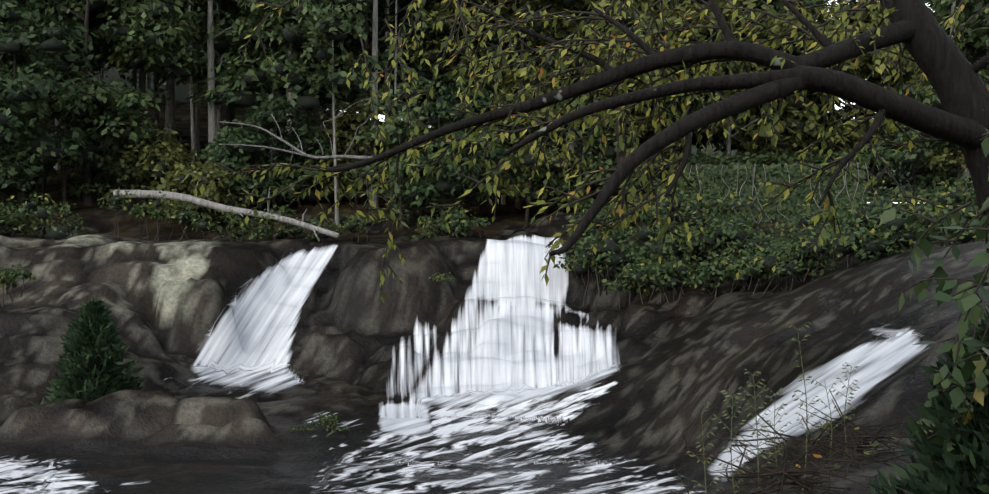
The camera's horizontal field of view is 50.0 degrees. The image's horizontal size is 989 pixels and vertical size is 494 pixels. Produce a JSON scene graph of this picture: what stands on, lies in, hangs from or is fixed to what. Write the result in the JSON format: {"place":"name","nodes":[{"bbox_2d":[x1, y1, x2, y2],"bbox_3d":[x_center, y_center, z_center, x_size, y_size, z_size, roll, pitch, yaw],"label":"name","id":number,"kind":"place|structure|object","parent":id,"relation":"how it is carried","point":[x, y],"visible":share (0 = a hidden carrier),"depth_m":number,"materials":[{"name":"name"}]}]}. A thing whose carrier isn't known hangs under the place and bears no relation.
{"place":"outdoors","nodes":[
{"label":"outdoors","id":0,"kind":"place"},
{"bbox_2d":[0,99,988,493],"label":"rocky waterfall terrain","id":1,"kind":"structure","parent":0,"point":[496,365],"depth_m":31.85,"materials":[{"name":"stone"}]},
{"bbox_2d":[0,140,35,170],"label":"tree","id":2,"kind":"object","parent":1,"relation":"on","point":[11,162],"visible":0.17,"depth_m":48.69,"materials":[{"name":"green plant"}]},
{"bbox_2d":[0,64,42,209],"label":"tree","id":3,"kind":"object","parent":1,"relation":"on","point":[9,187],"visible":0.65,"depth_m":46.59,"materials":[{"name":"green plant"}]},
{"bbox_2d":[0,3,64,77],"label":"tree","id":4,"kind":"object","parent":1,"relation":"on","point":[4,62],"visible":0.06,"depth_m":55.03,"materials":[{"name":"green plant"}]},
{"bbox_2d":[0,96,100,195],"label":"tree","id":5,"kind":"object","parent":1,"relation":"on","point":[47,167],"visible":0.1,"depth_m":51.89,"materials":[{"name":"green plant"}]},
{"bbox_2d":[0,0,114,176],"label":"tree","id":6,"kind":"object","parent":1,"relation":"on","point":[67,20],"visible":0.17,"depth_m":53.70,"materials":[{"name":"green plant"}]},
{"bbox_2d":[54,119,60,169],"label":"tree","id":7,"kind":"object","parent":1,"relation":"on","point":[58,124],"visible":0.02,"depth_m":59.12,"materials":[{"name":"grey plant"}]},
{"bbox_2d":[3,0,119,190],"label":"tree","id":8,"kind":"object","parent":1,"relation":"on","point":[77,9],"visible":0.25,"depth_m":53.85,"materials":[{"name":"green plant"}]},
{"bbox_2d":[0,64,124,209],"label":"tree","id":9,"kind":"object","parent":1,"relation":"on","point":[78,107],"visible":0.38,"depth_m":49.51,"materials":[{"name":"green plant"}]},
{"bbox_2d":[0,0,140,213],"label":"tree","id":10,"kind":"object","parent":1,"relation":"on","point":[21,87],"visible":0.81,"depth_m":47.12,"materials":[{"name":"green plant"}]},
{"bbox_2d":[29,298,147,405],"bbox_3d":[-11.242,3.487,30.091,3.344,4.169,3.068,0,0,-39],"label":"conifer shrub","id":11,"kind":"object","parent":1,"relation":"on","point":[91,370],"visible":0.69,"depth_m":29.73,"materials":[{"name":"green plant"}]},
{"bbox_2d":[35,1,148,164],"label":"tree","id":12,"kind":"object","parent":1,"relation":"on","point":[108,67],"visible":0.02,"depth_m":60.07,"materials":[{"name":"green plant"}]},
{"bbox_2d":[71,5,133,166],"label":"tree","id":13,"kind":"object","parent":1,"relation":"on","point":[108,52],"visible":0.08,"depth_m":57.55,"materials":[{"name":"green plant"}]},
{"bbox_2d":[100,20,104,166],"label":"tree","id":14,"kind":"object","parent":1,"relation":"on","point":[102,66],"visible":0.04,"depth_m":57.37,"materials":[{"name":"grey plant"}]},
{"bbox_2d":[0,0,215,205],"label":"tree","id":15,"kind":"object","parent":1,"relation":"on","point":[166,58],"visible":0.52,"depth_m":50.90,"materials":[{"name":"green plant"}]},
{"bbox_2d":[54,89,170,204],"bbox_3d":[-18.101,-4.560,51.158,5.269,6.178,5.882,0,0,-1],"label":"bush","id":16,"kind":"object","parent":1,"relation":"on","point":[120,181],"visible":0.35,"depth_m":49.95,"materials":[{"name":"green plant"}]},
{"bbox_2d":[130,69,136,130],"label":"tree","id":17,"kind":"object","parent":1,"relation":"on","point":[134,75],"visible":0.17,"depth_m":65.26,"materials":[{"name":"grey plant"}]},
{"bbox_2d":[130,50,150,93],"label":"tree","id":18,"kind":"object","parent":1,"relation":"on","point":[148,82],"depth_m":81.31,"materials":[{"name":"grey plant"}]},
{"bbox_2d":[89,0,214,130],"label":"tree","id":19,"kind":"object","parent":1,"relation":"on","point":[142,79],"visible":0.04,"depth_m":59.80,"materials":[{"name":"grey plant"}]},
{"bbox_2d":[103,120,208,200],"bbox_3d":[-16.294,-3.817,50.749,4.870,4.599,4.566,0,0,19],"label":"bush","id":20,"kind":"object","parent":1,"relation":"on","point":[163,158],"visible":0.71,"depth_m":50.12,"materials":[{"name":"green plant"}]},
{"bbox_2d":[164,0,174,164],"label":"tree","id":21,"kind":"object","parent":1,"relation":"on","point":[170,109],"visible":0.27,"depth_m":59.11,"materials":[{"name":"grey plant"}]},
{"bbox_2d":[110,0,243,163],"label":"tree","id":22,"kind":"object","parent":1,"relation":"on","point":[158,74],"visible":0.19,"depth_m":57.39,"materials":[{"name":"green plant"}]},
{"bbox_2d":[188,0,195,184],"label":"tree","id":23,"kind":"object","parent":1,"relation":"on","point":[191,111],"visible":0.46,"depth_m":53.37,"materials":[{"name":"grey plant"}]},
{"bbox_2d":[96,0,301,166],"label":"tree","id":24,"kind":"object","parent":1,"relation":"on","point":[155,38],"visible":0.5,"depth_m":51.49,"materials":[{"name":"green plant"}]},
{"bbox_2d":[152,160,257,228],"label":"bush","id":25,"kind":"object","parent":1,"relation":"on","point":[214,194],"visible":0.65,"depth_m":46.99,"materials":[{"name":"green plant"}]},
{"bbox_2d":[180,1,237,132],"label":"tree","id":26,"kind":"object","parent":1,"relation":"on","point":[230,116],"depth_m":67.83,"materials":[{"name":"green plant"}]},
{"bbox_2d":[165,0,257,151],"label":"tree","id":27,"kind":"object","parent":1,"relation":"on","point":[196,130],"visible":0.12,"depth_m":64.24,"materials":[{"name":"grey plant"}]},
{"bbox_2d":[187,0,248,105],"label":"tree","id":28,"kind":"object","parent":1,"relation":"on","point":[202,25],"visible":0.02,"depth_m":78.60,"materials":[{"name":"green plant"}]},
{"bbox_2d":[216,0,220,174],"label":"tree","id":29,"kind":"object","parent":1,"relation":"on","point":[218,120],"visible":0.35,"depth_m":56.51,"materials":[{"name":"grey plant"}]},
{"bbox_2d":[113,182,338,238],"bbox_3d":[-11.313,-1.505,44.006,10.902,2.426,0.581,0,0,21],"label":"fallen log","id":30,"kind":"object","parent":1,"relation":"on","point":[202,202],"visible":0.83,"depth_m":44.04,"materials":[{"name":"grey wood"}]},
{"bbox_2d":[191,111,290,215],"bbox_3d":[-11.713,-3.680,50.200,4.418,5.449,5.465,0,0,-1],"label":"bush","id":31,"kind":"object","parent":1,"relation":"on","point":[215,156],"visible":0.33,"depth_m":49.30,"materials":[{"name":"green plant"}]},
{"bbox_2d":[0,185,489,306],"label":"bank shrubs","id":32,"kind":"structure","parent":1,"relation":"on","point":[13,224],"depth_m":43.42,"materials":[{"name":"green plant"}]},
{"bbox_2d":[177,0,369,150],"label":"tree","id":33,"kind":"object","parent":1,"relation":"on","point":[245,99],"visible":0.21,"depth_m":54.33,"materials":[{"name":"green plant"}]},
{"bbox_2d":[207,96,343,212],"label":"tree","id":34,"kind":"object","parent":1,"relation":"on","point":[279,108],"visible":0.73,"depth_m":49.08,"materials":[{"name":"green plant"}]},
{"bbox_2d":[284,43,294,202],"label":"tree","id":35,"kind":"object","parent":1,"relation":"on","point":[288,93],"visible":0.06,"depth_m":53.33,"materials":[{"name":"grey plant"}]},
{"bbox_2d":[246,131,338,206],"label":"bush","id":36,"kind":"object","parent":1,"relation":"on","point":[312,197],"visible":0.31,"depth_m":50.81,"materials":[{"name":"green plant"}]},
{"bbox_2d":[200,0,390,160],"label":"tree","id":37,"kind":"object","parent":1,"relation":"on","point":[295,78],"visible":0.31,"depth_m":52.84,"materials":[{"name":"green plant"}]},
{"bbox_2d":[222,4,393,154],"bbox_3d":[-11.274,-13.069,64.637,9.420,16.262,10.460,0,0,40],"label":"tree","id":38,"kind":"object","parent":1,"relation":"on","point":[308,117],"depth_m":64.11,"materials":[{"name":"green plant"}]},
{"bbox_2d":[254,0,387,224],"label":"tree","id":39,"kind":"object","parent":1,"relation":"on","point":[334,24],"visible":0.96,"depth_m":47.59,"materials":[{"name":"green plant"}]},
{"bbox_2d":[320,106,323,138],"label":"tree","id":40,"kind":"object","parent":1,"relation":"on","point":[321,120],"visible":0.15,"depth_m":62.39,"materials":[{"name":"grey plant"}]},
{"bbox_2d":[304,99,396,204],"bbox_3d":[-6.725,-4.372,51.083,5.185,5.604,5.207,0,0,-1],"label":"bush","id":41,"kind":"object","parent":1,"relation":"on","point":[353,120],"visible":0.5,"depth_m":50.92,"materials":[{"name":"green plant"}]},
{"bbox_2d":[313,0,427,159],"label":"tree","id":42,"kind":"object","parent":1,"relation":"on","point":[391,82],"depth_m":61.41,"materials":[{"name":"green plant"}]},
{"bbox_2d":[264,0,481,197],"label":"tree","id":43,"kind":"object","parent":1,"relation":"on","point":[353,94],"visible":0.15,"depth_m":54.95,"materials":[{"name":"green plant"}]},
{"bbox_2d":[369,0,378,206],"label":"tree","id":44,"kind":"object","parent":1,"relation":"on","point":[375,198],"visible":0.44,"depth_m":51.44,"materials":[{"name":"grey plant"}]},
{"bbox_2d":[392,0,396,201],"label":"tree","id":45,"kind":"object","parent":1,"relation":"on","point":[395,85],"visible":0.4,"depth_m":52.44,"materials":[{"name":"grey plant"}]},
{"bbox_2d":[344,70,470,228],"bbox_3d":[-3.895,-4.053,47.734,5.764,7.752,7.105,0,0,-1],"label":"tree","id":46,"kind":"object","parent":1,"relation":"on","point":[399,129],"visible":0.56,"depth_m":47.00,"materials":[{"name":"green plant"}]},
{"bbox_2d":[340,0,475,194],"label":"tree","id":47,"kind":"object","parent":1,"relation":"on","point":[384,46],"visible":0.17,"depth_m":54.29,"materials":[{"name":"green plant"}]},
{"bbox_2d":[348,12,490,107],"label":"tree","id":48,"kind":"object","parent":1,"relation":"on","point":[398,76],"visible":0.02,"depth_m":68.10,"materials":[{"name":"green plant"}]},
{"bbox_2d":[341,0,552,192],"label":"tree","id":49,"kind":"object","parent":1,"relation":"on","point":[421,70],"visible":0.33,"depth_m":54.65,"materials":[{"name":"green plant"}]},
{"bbox_2d":[383,92,517,217],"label":"tree","id":50,"kind":"object","parent":1,"relation":"on","point":[422,196],"visible":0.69,"depth_m":46.50,"materials":[{"name":"green plant"}]},
{"bbox_2d":[385,68,528,203],"bbox_3d":[-1.787,-5.150,51.407,7.092,7.277,5.985,0,0,-1],"label":"tree","id":51,"kind":"object","parent":1,"relation":"on","point":[484,102],"visible":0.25,"depth_m":51.20,"materials":[{"name":"green plant"}]},
{"bbox_2d":[284,222,639,432],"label":"small plants","id":52,"kind":"object","parent":1,"relation":"on","point":[333,422],"visible":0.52,"depth_m":28.92,"materials":[{"name":"green plant"}]},
{"bbox_2d":[397,0,535,162],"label":"tree","id":53,"kind":"object","parent":1,"relation":"on","point":[479,55],"depth_m":64.48,"materials":[{"name":"green plant"}]},
{"bbox_2d":[424,3,576,111],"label":"tree","id":54,"kind":"object","parent":1,"relation":"on","point":[426,8],"depth_m":60.12,"materials":[{"name":"green plant"}]},
{"bbox_2d":[499,2,505,204],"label":"tree","id":55,"kind":"object","parent":1,"relation":"on","point":[503,200],"visible":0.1,"depth_m":54.53,"materials":[{"name":"grey plant"}]},
{"bbox_2d":[401,0,614,209],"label":"tree","id":56,"kind":"object","parent":1,"relation":"on","point":[434,54],"visible":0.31,"depth_m":52.80,"materials":[{"name":"green plant"}]},
{"bbox_2d":[462,86,592,221],"bbox_3d":[1.072,-4.057,49.400,6.324,6.770,5.548,0,0,29],"label":"tree","id":57,"kind":"object","parent":1,"relation":"on","point":[528,193],"visible":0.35,"depth_m":49.01,"materials":[{"name":"green plant"}]},
{"bbox_2d":[502,3,608,178],"bbox_3d":[4.583,-13.213,61.199,9.477,21.407,10.509,0,0,-38],"label":"tree","id":58,"kind":"object","parent":1,"relation":"on","point":[550,80],"visible":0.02,"depth_m":60.54,"materials":[{"name":"green plant"}]},
{"bbox_2d":[484,80,627,215],"bbox_3d":[2.791,-4.556,52.380,6.063,7.345,6.933,0,0,-35],"label":"tree","id":59,"kind":"object","parent":1,"relation":"on","point":[523,176],"visible":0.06,"depth_m":51.40,"materials":[{"name":"green plant"}]},
{"bbox_2d":[462,0,664,192],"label":"tree","id":60,"kind":"object","parent":1,"relation":"on","point":[506,16],"depth_m":55.57,"materials":[{"name":"green plant"}]},
{"bbox_2d":[516,100,636,211],"bbox_3d":[3.990,-3.891,50.524,5.705,6.545,4.262,0,0,-26],"label":"bush","id":61,"kind":"object","parent":1,"relation":"on","point":[541,177],"visible":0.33,"depth_m":50.04,"materials":[{"name":"green plant"}]},
{"bbox_2d":[183,0,988,302],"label":"overhanging tree","id":62,"kind":"object","parent":1,"relation":"on","point":[950,72],"visible":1,"depth_m":8.92,"materials":[{"name":"green plant"}]},
{"bbox_2d":[494,0,706,165],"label":"tree","id":63,"kind":"object","parent":1,"relation":"on","point":[598,97],"visible":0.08,"depth_m":54.62,"materials":[{"name":"green plant"}]},
{"bbox_2d":[493,0,731,198],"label":"tree","id":64,"kind":"object","parent":1,"relation":"on","point":[629,20],"visible":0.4,"depth_m":50.51,"materials":[{"name":"green plant"}]},
{"bbox_2d":[591,83,684,195],"bbox_3d":[7.399,-4.604,52.921,5.454,7.245,6.399,0,0,13],"label":"bush","id":65,"kind":"object","parent":1,"relation":"on","point":[645,133],"visible":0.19,"depth_m":51.91,"materials":[{"name":"green plant"}]},
{"bbox_2d":[571,43,750,182],"bbox_3d":[8.746,-6.738,58.562,11.468,10.349,10.771,0,0,-34],"label":"tree","id":66,"kind":"object","parent":1,"relation":"on","point":[694,139],"visible":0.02,"depth_m":56.88,"materials":[{"name":"green plant"}]},
{"bbox_2d":[553,170,794,308],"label":"bank shrubs","id":67,"kind":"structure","parent":1,"relation":"on","point":[719,240],"depth_m":37.60,"materials":[{"name":"green plant"}]},
{"bbox_2d":[661,1,766,151],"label":"tree","id":68,"kind":"object","parent":1,"relation":"on","point":[675,41],"depth_m":66.13,"materials":[{"name":"green plant"}]},
{"bbox_2d":[633,0,854,160],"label":"tree","id":69,"kind":"object","parent":1,"relation":"on","point":[739,140],"visible":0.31,"depth_m":52.33,"materials":[{"name":"green plant"}]},
{"bbox_2d":[682,0,852,156],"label":"tree","id":70,"kind":"object","parent":1,"relation":"on","point":[723,150],"depth_m":62.69,"materials":[{"name":"green plant"}]},
{"bbox_2d":[673,149,868,223],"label":"overgrown wall","id":71,"kind":"structure","parent":1,"relation":"on","point":[736,173],"depth_m":48.06,"materials":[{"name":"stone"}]},
{"bbox_2d":[680,0,865,154],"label":"tree","id":72,"kind":"object","parent":1,"relation":"on","point":[822,7],"visible":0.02,"depth_m":56.17,"materials":[{"name":"green plant"}]},
{"bbox_2d":[676,0,891,151],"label":"tree","id":73,"kind":"object","parent":1,"relation":"on","point":[779,6],"visible":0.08,"depth_m":55.04,"materials":[{"name":"green plant"}]},
{"bbox_2d":[667,322,926,493],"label":"weeds","id":74,"kind":"object","parent":1,"relation":"on","point":[805,483],"visible":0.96,"depth_m":9.21,"materials":[{"name":"green plant"}]},
{"bbox_2d":[717,21,928,173],"bbox_3d":[18.915,-7.039,58.196,12.192,11.582,12.886,0,0,-43],"label":"tree","id":75,"kind":"object","parent":1,"relation":"on","point":[847,112],"visible":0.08,"depth_m":55.41,"materials":[{"name":"green plant"}]},
{"bbox_2d":[764,0,934,174],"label":"tree","id":76,"kind":"object","parent":1,"relation":"on","point":[866,22],"visible":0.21,"depth_m":53.78,"materials":[{"name":"green plant"}]},
{"bbox_2d":[729,173,983,293],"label":"shrubs","id":77,"kind":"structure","parent":1,"relation":"on","point":[865,234],"depth_m":31.66,"materials":[{"name":"green plant"}]},
{"bbox_2d":[844,84,961,204],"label":"tree","id":78,"kind":"object","parent":1,"relation":"on","point":[920,169],"visible":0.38,"depth_m":50.89,"materials":[{"name":"green plant"}]},
{"bbox_2d":[866,6,985,201],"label":"tree","id":79,"kind":"object","parent":1,"relation":"on","point":[969,51],"depth_m":73.00,"materials":[{"name":"green plant"}]},
{"bbox_2d":[866,306,988,493],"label":"cedar","id":80,"kind":"object","parent":1,"relation":"on","point":[942,470],"visible":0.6,"depth_m":6.69,"materials":[{"name":"green plant"}]},
{"bbox_2d":[871,0,988,179],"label":"tree","id":81,"kind":"object","parent":1,"relation":"on","point":[973,40],"visible":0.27,"depth_m":52.51,"materials":[{"name":"green plant"}]},
{"bbox_2d":[882,85,978,208],"bbox_3d":[20.991,-3.868,48.131,6.351,7.698,6.789,0,0,-25],"label":"bush","id":82,"kind":"object","parent":1,"relation":"on","point":[913,159],"visible":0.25,"depth_m":49.07,"materials":[{"name":"green plant"}]},
{"bbox_2d":[879,127,988,456],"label":"vine","id":83,"kind":"object","parent":1,"relation":"on","point":[971,308],"visible":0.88,"depth_m":6.51,"materials":[{"name":"green plant"}]},
{"bbox_2d":[901,0,976,144],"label":"tree","id":84,"kind":"object","parent":1,"relation":"on","point":[972,48],"depth_m":70.02,"materials":[{"name":"green plant"}]},
{"bbox_2d":[906,14,985,130],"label":"tree","id":85,"kind":"object","parent":1,"relation":"on","point":[961,51],"depth_m":74.37,"materials":[{"name":"green plant"}]},
{"bbox_2d":[924,144,968,171],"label":"bush","id":86,"kind":"object","parent":1,"relation":"on","point":[942,162],"visible":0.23,"depth_m":47.43,"materials":[{"name":"green plant"}]},
{"bbox_2d":[923,142,971,191],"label":"tree","id":87,"kind":"object","parent":1,"relation":"on","point":[950,172],"depth_m":51.67,"materials":[{"name":"green plant"}]},
{"bbox_2d":[919,0,988,81],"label":"tree","id":88,"kind":"object","parent":1,"relation":"on","point":[981,52],"visible":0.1,"depth_m":57.51,"materials":[{"name":"green plant"}]},
{"bbox_2d":[930,0,988,144],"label":"tree","id":89,"kind":"object","parent":1,"relation":"on","point":[971,7],"visible":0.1,"depth_m":57.86,"materials":[{"name":"green plant"}]},
{"bbox_2d":[964,449,988,493],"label":"bush","id":90,"kind":"object","parent":1,"relation":"on","point":[984,488],"visible":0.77,"depth_m":6.23,"materials":[{"name":"green plant"}]},
{"bbox_2d":[88,44,972,202],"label":"hill","id":91,"kind":"structure","parent":0,"point":[182,93],"depth_m":96.89,"materials":[{"name":"green plant"}]},
{"bbox_2d":[742,118,914,182],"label":"bush","id":92,"kind":"object","parent":91,"relation":"on","point":[877,173],"depth_m":97.92,"materials":[{"name":"green plant"}]},
{"bbox_2d":[865,133,969,194],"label":"bush","id":93,"kind":"object","parent":91,"relation":"on","point":[907,172],"visible":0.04,"depth_m":113.08,"materials":[{"name":"green plant"}]},
{"bbox_2d":[928,1,968,182],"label":"tree","id":94,"kind":"object","parent":91,"relation":"on","point":[966,169],"depth_m":105.81,"materials":[{"name":"grey plant"}]},
{"bbox_2d":[344,0,934,202],"label":"sky","id":95,"kind":"structure","parent":0,"point":[383,116],"materials":[{"name":"white"}]}
]}

